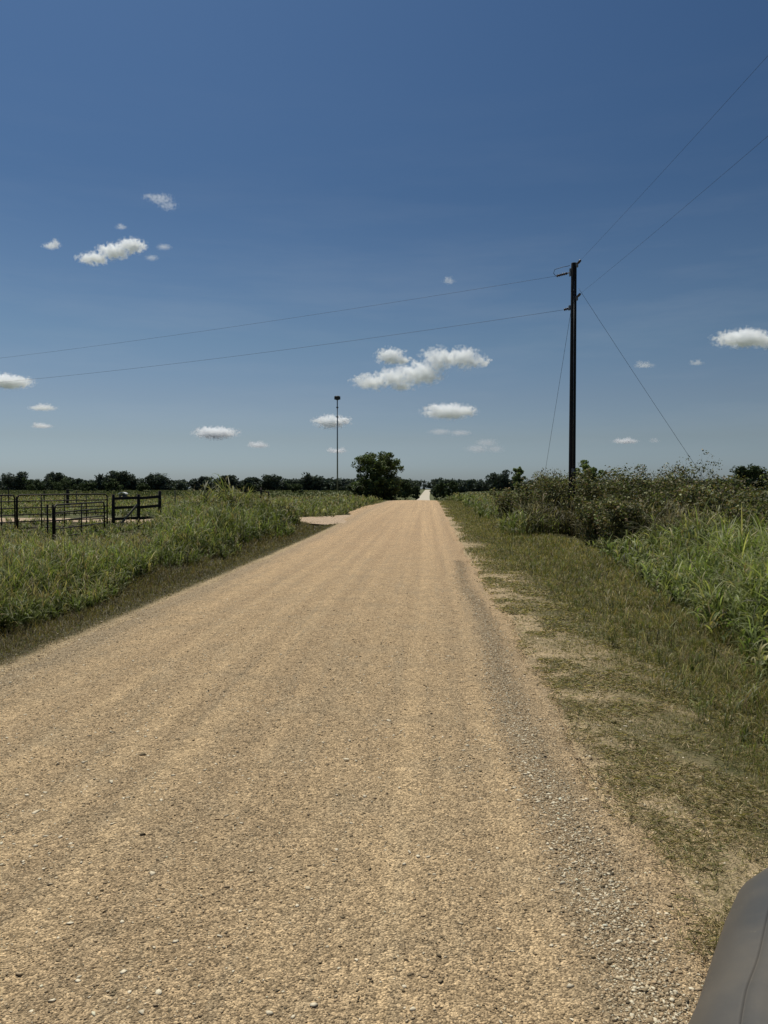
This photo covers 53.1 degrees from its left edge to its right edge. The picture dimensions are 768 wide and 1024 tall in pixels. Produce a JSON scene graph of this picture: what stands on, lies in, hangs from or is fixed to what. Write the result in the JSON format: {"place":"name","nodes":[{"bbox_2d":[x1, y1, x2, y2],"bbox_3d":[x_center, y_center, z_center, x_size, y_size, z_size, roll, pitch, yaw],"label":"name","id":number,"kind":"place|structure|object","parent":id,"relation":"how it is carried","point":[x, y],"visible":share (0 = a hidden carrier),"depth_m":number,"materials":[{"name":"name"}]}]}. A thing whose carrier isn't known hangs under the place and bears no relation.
{"place":"outdoors","nodes":[
{"label":"outdoors","id":0,"kind":"place"},
{"bbox_2d":[0,515,351,524],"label":"driveway","id":1,"kind":"structure","parent":0,"point":[325,520],"depth_m":38.69,"materials":[{"name":"beige gravel"}]},
{"bbox_2d":[0,493,384,516],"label":"tall grass","id":2,"kind":"structure","parent":0,"point":[324,505],"depth_m":53.11,"materials":[{"name":"green plant"}]},
{"bbox_2d":[0,490,764,1023],"bbox_3d":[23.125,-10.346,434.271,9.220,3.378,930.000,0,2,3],"label":"gravel road","id":3,"kind":"structure","parent":0,"point":[410,546],"depth_m":3.90,"materials":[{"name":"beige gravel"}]},
{"bbox_2d":[688,868,767,1023],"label":"parked car","id":4,"kind":"object","parent":3,"relation":"on","point":[734,989],"visible":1,"depth_m":1.18,"materials":[{"name":"grey paint"}]},
{"bbox_2d":[0,489,767,969],"bbox_3d":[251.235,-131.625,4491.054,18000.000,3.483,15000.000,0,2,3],"label":"ground","id":5,"kind":"structure","parent":0,"point":[706,761],"depth_m":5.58,"materials":[{"name":"green plant"}]},
{"bbox_2d":[0,471,28,489],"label":"wood edge tree","id":6,"kind":"object","parent":5,"relation":"on","point":[14,482],"visible":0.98,"depth_m":435.27,"materials":[{"name":"green plant"}]},
{"bbox_2d":[22,478,45,490],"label":"tree","id":7,"kind":"object","parent":5,"relation":"on","point":[38,485],"visible":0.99,"depth_m":307.32,"materials":[{"name":"green plant"}]},
{"bbox_2d":[46,504,48,535],"bbox_3d":[-10.612,0.508,24.256,0.058,1.500,0.055,0,2,3],"label":"gate post","id":8,"kind":"object","parent":5,"relation":"on","point":[47,517],"visible":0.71,"depth_m":24.22,"materials":[{"name":"black metal"}]},
{"bbox_2d":[52,504,53,540],"bbox_3d":[-10.523,0.509,24.452,0.066,1.500,0.063,0,2,3],"label":"gate post","id":9,"kind":"object","parent":5,"relation":"on","point":[52,521],"visible":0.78,"depth_m":24.42,"materials":[{"name":"black metal"}]},
{"bbox_2d":[54,501,104,537],"bbox_3d":[-10.442,0.220,26.542,0.056,1.114,4.259,0,2,1],"label":"gate","id":10,"kind":"object","parent":9,"relation":"attached to","point":[81,518],"visible":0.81,"depth_m":26.23,"materials":[{"name":"black metal"}]},
{"bbox_2d":[43,471,69,489],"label":"wood edge tree","id":11,"kind":"object","parent":5,"relation":"on","point":[54,477],"visible":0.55,"depth_m":440.40,"materials":[{"name":"green plant"}]},
{"bbox_2d":[48,477,80,490],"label":"tree","id":12,"kind":"object","parent":5,"relation":"on","point":[59,486],"visible":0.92,"depth_m":286.52,"materials":[{"name":"green plant"}]},
{"bbox_2d":[66,489,68,505],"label":"fence post","id":13,"kind":"object","parent":5,"relation":"on","point":[67,492],"visible":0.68,"depth_m":56.28,"materials":[{"name":"brown wood"}]},
{"bbox_2d":[67,477,79,489],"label":"wood edge tree","id":14,"kind":"object","parent":5,"relation":"on","point":[73,480],"visible":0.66,"depth_m":447.43,"materials":[{"name":"green plant"}]},
{"bbox_2d":[80,482,96,490],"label":"pasture bush","id":15,"kind":"object","parent":5,"relation":"on","point":[86,486],"visible":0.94,"depth_m":275.47,"materials":[{"name":"green plant"}]},
{"bbox_2d":[90,474,108,489],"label":"wood edge tree","id":16,"kind":"object","parent":5,"relation":"on","point":[100,477],"visible":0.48,"depth_m":452.97,"materials":[{"name":"green plant"}]},
{"bbox_2d":[101,478,123,491],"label":"pasture bush","id":17,"kind":"object","parent":5,"relation":"on","point":[110,484],"visible":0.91,"depth_m":254.51,"materials":[{"name":"green plant"}]},
{"bbox_2d":[100,470,135,488],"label":"wood edge tree","id":18,"kind":"object","parent":5,"relation":"on","point":[124,478],"visible":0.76,"depth_m":431.63,"materials":[{"name":"green plant"}]},
{"bbox_2d":[118,492,127,496],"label":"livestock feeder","id":19,"kind":"object","parent":5,"relation":"on","point":[123,495],"visible":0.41,"depth_m":89.53,"materials":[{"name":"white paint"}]},
{"bbox_2d":[126,475,137,489],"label":"wood edge tree","id":20,"kind":"object","parent":5,"relation":"on","point":[133,485],"visible":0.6,"depth_m":439.39,"materials":[{"name":"green plant"}]},
{"bbox_2d":[111,491,160,527],"bbox_3d":[-10.329,0.043,32.139,2.001,1.861,0.498,-1,2,-39],"label":"wooden fence","id":21,"kind":"object","parent":5,"relation":"on","point":[137,505],"visible":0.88,"depth_m":31.95,"materials":[{"name":"brown wood"}]},
{"bbox_2d":[136,483,149,491],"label":"pasture bush","id":22,"kind":"object","parent":5,"relation":"on","point":[142,486],"visible":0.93,"depth_m":244.26,"materials":[{"name":"green plant"}]},
{"bbox_2d":[0,491,301,632],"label":"tall grass","id":23,"kind":"structure","parent":5,"relation":"on","point":[36,566],"depth_m":15.91,"materials":[{"name":"green plant"}]},
{"bbox_2d":[140,472,170,489],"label":"wood edge tree","id":24,"kind":"object","parent":5,"relation":"on","point":[158,481],"visible":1,"depth_m":443.96,"materials":[{"name":"green plant"}]},
{"bbox_2d":[0,499,389,664],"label":"short grass","id":25,"kind":"structure","parent":5,"relation":"on","point":[200,570],"depth_m":14.00,"materials":[{"name":"green plant"}]},
{"bbox_2d":[176,480,227,512],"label":"weed clump","id":26,"kind":"object","parent":5,"relation":"on","point":[204,494],"visible":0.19,"depth_m":30.37,"materials":[{"name":"green plant"}]},
{"bbox_2d":[197,476,213,488],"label":"wood edge tree","id":27,"kind":"object","parent":5,"relation":"on","point":[201,479],"visible":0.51,"depth_m":449.05,"materials":[{"name":"green plant"}]},
{"bbox_2d":[197,473,253,513],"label":"weed clump","id":28,"kind":"object","parent":5,"relation":"on","point":[226,496],"visible":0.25,"depth_m":31.35,"materials":[{"name":"green plant"}]},
{"bbox_2d":[216,475,236,489],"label":"wood edge tree","id":29,"kind":"object","parent":5,"relation":"on","point":[232,478],"visible":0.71,"depth_m":428.06,"materials":[{"name":"green plant"}]},
{"bbox_2d":[206,487,268,498],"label":"rail fence","id":30,"kind":"object","parent":5,"relation":"on","point":[260,490],"visible":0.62,"depth_m":64.59,"materials":[{"name":"brown wood"}]},
{"bbox_2d":[220,485,268,516],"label":"weed clump","id":31,"kind":"object","parent":5,"relation":"on","point":[246,497],"visible":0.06,"depth_m":32.28,"materials":[{"name":"green plant"}]},
{"bbox_2d":[240,483,257,492],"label":"pasture bush","id":32,"kind":"object","parent":5,"relation":"on","point":[254,487],"visible":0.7,"depth_m":211.61,"materials":[{"name":"green plant"}]},
{"bbox_2d":[240,477,259,488],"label":"wood edge tree","id":33,"kind":"object","parent":5,"relation":"on","point":[252,480],"visible":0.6,"depth_m":434.26,"materials":[{"name":"green plant"}]},
{"bbox_2d":[250,492,282,521],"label":"weed clump","id":34,"kind":"object","parent":5,"relation":"on","point":[267,497],"visible":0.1,"depth_m":33.27,"materials":[{"name":"green plant"}]},
{"bbox_2d":[260,474,284,489],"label":"wood edge tree","id":35,"kind":"object","parent":5,"relation":"on","point":[270,482],"visible":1,"depth_m":440.56,"materials":[{"name":"green plant"}]},
{"bbox_2d":[268,497,301,523],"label":"weed clump","id":36,"kind":"object","parent":5,"relation":"on","point":[293,506],"visible":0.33,"depth_m":34.48,"materials":[{"name":"green plant"}]},
{"bbox_2d":[284,482,303,492],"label":"pasture bush","id":37,"kind":"object","parent":5,"relation":"on","point":[296,487],"visible":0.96,"depth_m":261.17,"materials":[{"name":"green plant"}]},
{"bbox_2d":[298,472,324,489],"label":"wood edge tree","id":38,"kind":"object","parent":5,"relation":"on","point":[308,480],"visible":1,"depth_m":446.23,"materials":[{"name":"green plant"}]},
{"bbox_2d":[334,396,339,489],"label":"radio mast","id":39,"kind":"object","parent":5,"relation":"on","point":[337,398],"visible":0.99,"depth_m":430.69,"materials":[{"name":"metal"}]},
{"bbox_2d":[347,484,364,496],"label":"bush","id":40,"kind":"object","parent":5,"relation":"on","point":[358,490],"visible":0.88,"depth_m":88.17,"materials":[{"name":"green plant"}]},
{"bbox_2d":[351,451,403,499],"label":"round tree","id":41,"kind":"object","parent":5,"relation":"on","point":[373,470],"visible":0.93,"depth_m":90.78,"materials":[{"name":"green plant"}]},
{"bbox_2d":[0,477,767,494],"bbox_3d":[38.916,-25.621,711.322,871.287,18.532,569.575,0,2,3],"label":"distant wood","id":42,"kind":"object","parent":5,"relation":"on","point":[469,485],"visible":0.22,"depth_m":453.32,"materials":[{"name":"green plant"}]},
{"bbox_2d":[0,490,767,500],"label":"pasture grass","id":43,"kind":"structure","parent":5,"relation":"on","point":[151,492],"depth_m":216.78,"materials":[{"name":"green plant"}]},
{"bbox_2d":[381,486,398,499],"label":"bush","id":44,"kind":"object","parent":5,"relation":"on","point":[384,489],"visible":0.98,"depth_m":89.66,"materials":[{"name":"green plant"}]},
{"bbox_2d":[395,480,412,497],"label":"tree","id":45,"kind":"object","parent":5,"relation":"on","point":[405,486],"visible":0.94,"depth_m":260.28,"materials":[{"name":"green plant"}]},
{"bbox_2d":[412,486,419,499],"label":"tree","id":46,"kind":"object","parent":5,"relation":"on","point":[416,489],"visible":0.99,"depth_m":288.96,"materials":[{"name":"green plant"}]},
{"bbox_2d":[432,486,438,497],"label":"tree","id":47,"kind":"object","parent":5,"relation":"on","point":[434,492],"visible":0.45,"depth_m":328.90,"materials":[{"name":"green plant"}]},
{"bbox_2d":[434,482,445,498],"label":"tree","id":48,"kind":"object","parent":5,"relation":"on","point":[440,488],"visible":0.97,"depth_m":288.58,"materials":[{"name":"green plant"}]},
{"bbox_2d":[444,481,460,496],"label":"tree","id":49,"kind":"object","parent":5,"relation":"on","point":[453,486],"visible":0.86,"depth_m":277.79,"materials":[{"name":"green plant"}]},
{"bbox_2d":[484,469,512,489],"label":"wood edge tree","id":50,"kind":"object","parent":5,"relation":"on","point":[501,481],"visible":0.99,"depth_m":419.15,"materials":[{"name":"green plant"}]},
{"bbox_2d":[489,487,535,522],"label":"brush shrub","id":51,"kind":"object","parent":5,"relation":"on","point":[503,501],"visible":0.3,"depth_m":32.58,"materials":[{"name":"green plant"}]},
{"bbox_2d":[511,466,525,491],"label":"sapling","id":52,"kind":"object","parent":5,"relation":"on","point":[515,477],"visible":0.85,"depth_m":45.48,"materials":[{"name":"green plant"}]},
{"bbox_2d":[499,472,568,521],"bbox_3d":[6.084,-0.297,30.413,2.929,2.577,2.811,0,2,3],"label":"brush shrub","id":53,"kind":"object","parent":5,"relation":"on","point":[530,494],"visible":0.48,"depth_m":30.57,"materials":[{"name":"green plant"}]},
{"bbox_2d":[525,468,578,514],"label":"brush shrub","id":54,"kind":"object","parent":5,"relation":"on","point":[533,476],"visible":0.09,"depth_m":34.47,"materials":[{"name":"green plant"}]},
{"bbox_2d":[553,260,580,535],"bbox_3d":[6.610,-3.777,27.657,1.064,10.267,0.322,1,2,41],"label":"utility pole","id":55,"kind":"object","parent":5,"relation":"on","point":[572,273],"visible":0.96,"depth_m":27.46,"materials":[{"name":"brown wood"}]},
{"bbox_2d":[5,276,553,357],"bbox_3d":[-21.153,-8.586,41.536,61.275,0.663,0.008,1,2,27],"label":"power line","id":56,"kind":"object","parent":55,"relation":"attached to","point":[295,317],"visible":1,"depth_m":32.68,"materials":[{"name":"black metal"}]},
{"bbox_2d":[8,310,559,381],"bbox_3d":[-21.028,-7.375,41.509,61.555,0.810,0.009,1,2,27],"label":"power line","id":57,"kind":"object","parent":55,"relation":"attached to","point":[301,347],"visible":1,"depth_m":32.50,"materials":[{"name":"black metal"}]},
{"bbox_2d":[544,319,569,475],"bbox_3d":[6.802,-3.345,31.163,0.011,7.893,6.851,0,2,2],"label":"guy wire","id":58,"kind":"object","parent":55,"relation":"attached to","point":[557,394],"visible":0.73,"depth_m":29.92,"materials":[{"name":"grey metal"}]},
{"bbox_2d":[580,136,767,293],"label":"power line","id":59,"kind":"object","parent":55,"relation":"attached to","point":[686,205],"visible":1,"depth_m":17.17,"materials":[{"name":"black metal"}]},
{"bbox_2d":[591,57,766,248],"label":"power line","id":60,"kind":"object","parent":55,"relation":"attached to","point":[687,144],"visible":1,"depth_m":16.80,"materials":[{"name":"black metal"}]},
{"bbox_2d":[532,470,601,532],"bbox_3d":[6.776,-0.348,29.183,2.228,2.570,2.759,-1,2,-40],"label":"brush shrub","id":61,"kind":"object","parent":5,"relation":"on","point":[554,494],"visible":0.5,"depth_m":29.22,"materials":[{"name":"green plant"}]},
{"bbox_2d":[576,460,607,495],"bbox_3d":[9.934,-1.028,37.653,1.417,3.117,1.530,-1,2,-34],"label":"sapling","id":62,"kind":"object","parent":5,"relation":"on","point":[592,469],"visible":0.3,"depth_m":37.37,"materials":[{"name":"green plant"}]},
{"bbox_2d":[565,466,627,509],"bbox_3d":[7.519,-0.300,26.818,2.560,2.585,2.826,0,2,3],"label":"brush shrub","id":63,"kind":"object","parent":5,"relation":"on","point":[588,487],"visible":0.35,"depth_m":26.32,"materials":[{"name":"green plant"}]},
{"bbox_2d":[572,494,623,544],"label":"brush shrub","id":64,"kind":"object","parent":5,"relation":"on","point":[587,513],"visible":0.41,"depth_m":22.03,"materials":[{"name":"green plant"}]},
{"bbox_2d":[446,491,765,534],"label":"tall grass","id":65,"kind":"structure","parent":5,"relation":"on","point":[482,502],"depth_m":29.60,"materials":[{"name":"green plant"}]},
{"bbox_2d":[594,463,659,500],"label":"brush shrub","id":66,"kind":"object","parent":5,"relation":"on","point":[609,470],"visible":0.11,"depth_m":30.32,"materials":[{"name":"green plant"}]},
{"bbox_2d":[490,535,767,758],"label":"tall grass","id":67,"kind":"structure","parent":5,"relation":"on","point":[754,689],"depth_m":7.87,"materials":[{"name":"green plant"}]},
{"bbox_2d":[494,480,765,545],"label":"brush weeds","id":68,"kind":"object","parent":5,"relation":"on","point":[577,528],"visible":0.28,"depth_m":22.51,"materials":[{"name":"green plant"}]},
{"bbox_2d":[592,495,667,544],"bbox_3d":[6.274,0.453,19.688,1.748,1.773,1.745,0,2,3],"label":"brush shrub","id":69,"kind":"object","parent":5,"relation":"on","point":[622,518],"visible":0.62,"depth_m":19.66,"materials":[{"name":"green plant"}]},
{"bbox_2d":[589,470,684,506],"bbox_3d":[7.932,-0.035,24.173,3.185,2.521,2.557,0,2,3],"label":"brush shrub","id":70,"kind":"object","parent":5,"relation":"on","point":[629,494],"visible":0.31,"depth_m":23.97,"materials":[{"name":"green plant"}]},
{"bbox_2d":[579,289,703,477],"bbox_3d":[9.375,-3.542,26.289,5.466,8.764,0.009,1,2,26],"label":"guy wire","id":71,"kind":"object","parent":5,"relation":"attached to","point":[639,381],"visible":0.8,"depth_m":26.50,"materials":[{"name":"grey metal"}]},
{"bbox_2d":[622,464,698,496],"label":"brush shrub","id":72,"kind":"object","parent":5,"relation":"on","point":[645,473],"visible":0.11,"depth_m":28.37,"materials":[{"name":"green plant"}]},
{"bbox_2d":[632,483,712,519],"bbox_3d":[7.642,0.249,20.095,1.850,2.019,1.849,2,2,45],"label":"brush shrub","id":73,"kind":"object","parent":5,"relation":"on","point":[654,498],"visible":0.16,"depth_m":19.89,"materials":[{"name":"green plant"}]},
{"bbox_2d":[660,474,719,498],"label":"brush shrub","id":74,"kind":"object","parent":5,"relation":"on","point":[710,480],"visible":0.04,"depth_m":25.28,"materials":[{"name":"green plant"}]},
{"bbox_2d":[648,474,734,502],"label":"brush shrub","id":75,"kind":"object","parent":5,"relation":"on","point":[667,489],"visible":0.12,"depth_m":22.11,"materials":[{"name":"green plant"}]},
{"bbox_2d":[664,449,722,493],"bbox_3d":[9.724,-0.467,24.500,1.799,3.071,1.749,0,2,3],"label":"twiggy bush","id":76,"kind":"object","parent":5,"relation":"on","point":[683,470],"visible":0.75,"depth_m":24.32,"materials":[{"name":"green plant"}]},
{"bbox_2d":[677,480,765,523],"bbox_3d":[8.150,0.303,18.692,2.045,2.168,1.777,1,2,26],"label":"brush shrub","id":77,"kind":"object","parent":5,"relation":"on","point":[682,498],"visible":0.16,"depth_m":18.51,"materials":[{"name":"green plant"}]},
{"bbox_2d":[697,474,761,501],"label":"brush shrub","id":78,"kind":"object","parent":5,"relation":"on","point":[740,490],"visible":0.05,"depth_m":22.80,"materials":[{"name":"green plant"}]},
{"bbox_2d":[710,481,767,511],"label":"brush shrub","id":79,"kind":"object","parent":5,"relation":"on","point":[753,488],"visible":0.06,"depth_m":18.48,"materials":[{"name":"green plant"}]},
{"bbox_2d":[717,471,767,504],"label":"brush shrub","id":80,"kind":"object","parent":5,"relation":"on","point":[737,486],"visible":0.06,"depth_m":21.07,"materials":[{"name":"green plant"}]},
{"bbox_2d":[723,486,767,530],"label":"brush shrub","id":81,"kind":"object","parent":5,"relation":"on","point":[762,510],"visible":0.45,"depth_m":16.67,"materials":[{"name":"green plant"}]},
{"bbox_2d":[729,463,767,489],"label":"tree","id":82,"kind":"object","parent":5,"relation":"on","point":[755,472],"visible":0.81,"depth_m":184.13,"materials":[{"name":"green plant"}]},
{"bbox_2d":[0,0,767,488],"label":"sky","id":83,"kind":"structure","parent":0,"point":[168,168],"materials":[{"name":"blue"}]},
{"bbox_2d":[587,492,767,687],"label":"tall grass","id":84,"kind":"structure","parent":0,"point":[710,570],"depth_m":11.86,"materials":[{"name":"green plant"}]},
{"bbox_3d":[-14.043,0.241,29.410,0.070,1.660,0.067,0,2,3],"label":"gate post","id":85,"kind":"object","parent":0,"visible":0},
{"bbox_2d":[0,495,15,528],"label":"pipe gate","id":86,"kind":"structure","parent":85,"relation":"attached to","point":[1,515],"depth_m":29.03,"materials":[{"name":"black metal"}]},
{"bbox_2d":[16,493,107,528],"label":"pipe gate","id":87,"kind":"structure","parent":85,"relation":"attached to","point":[64,506],"depth_m":30.63,"materials":[{"name":"black metal"}]}
]}

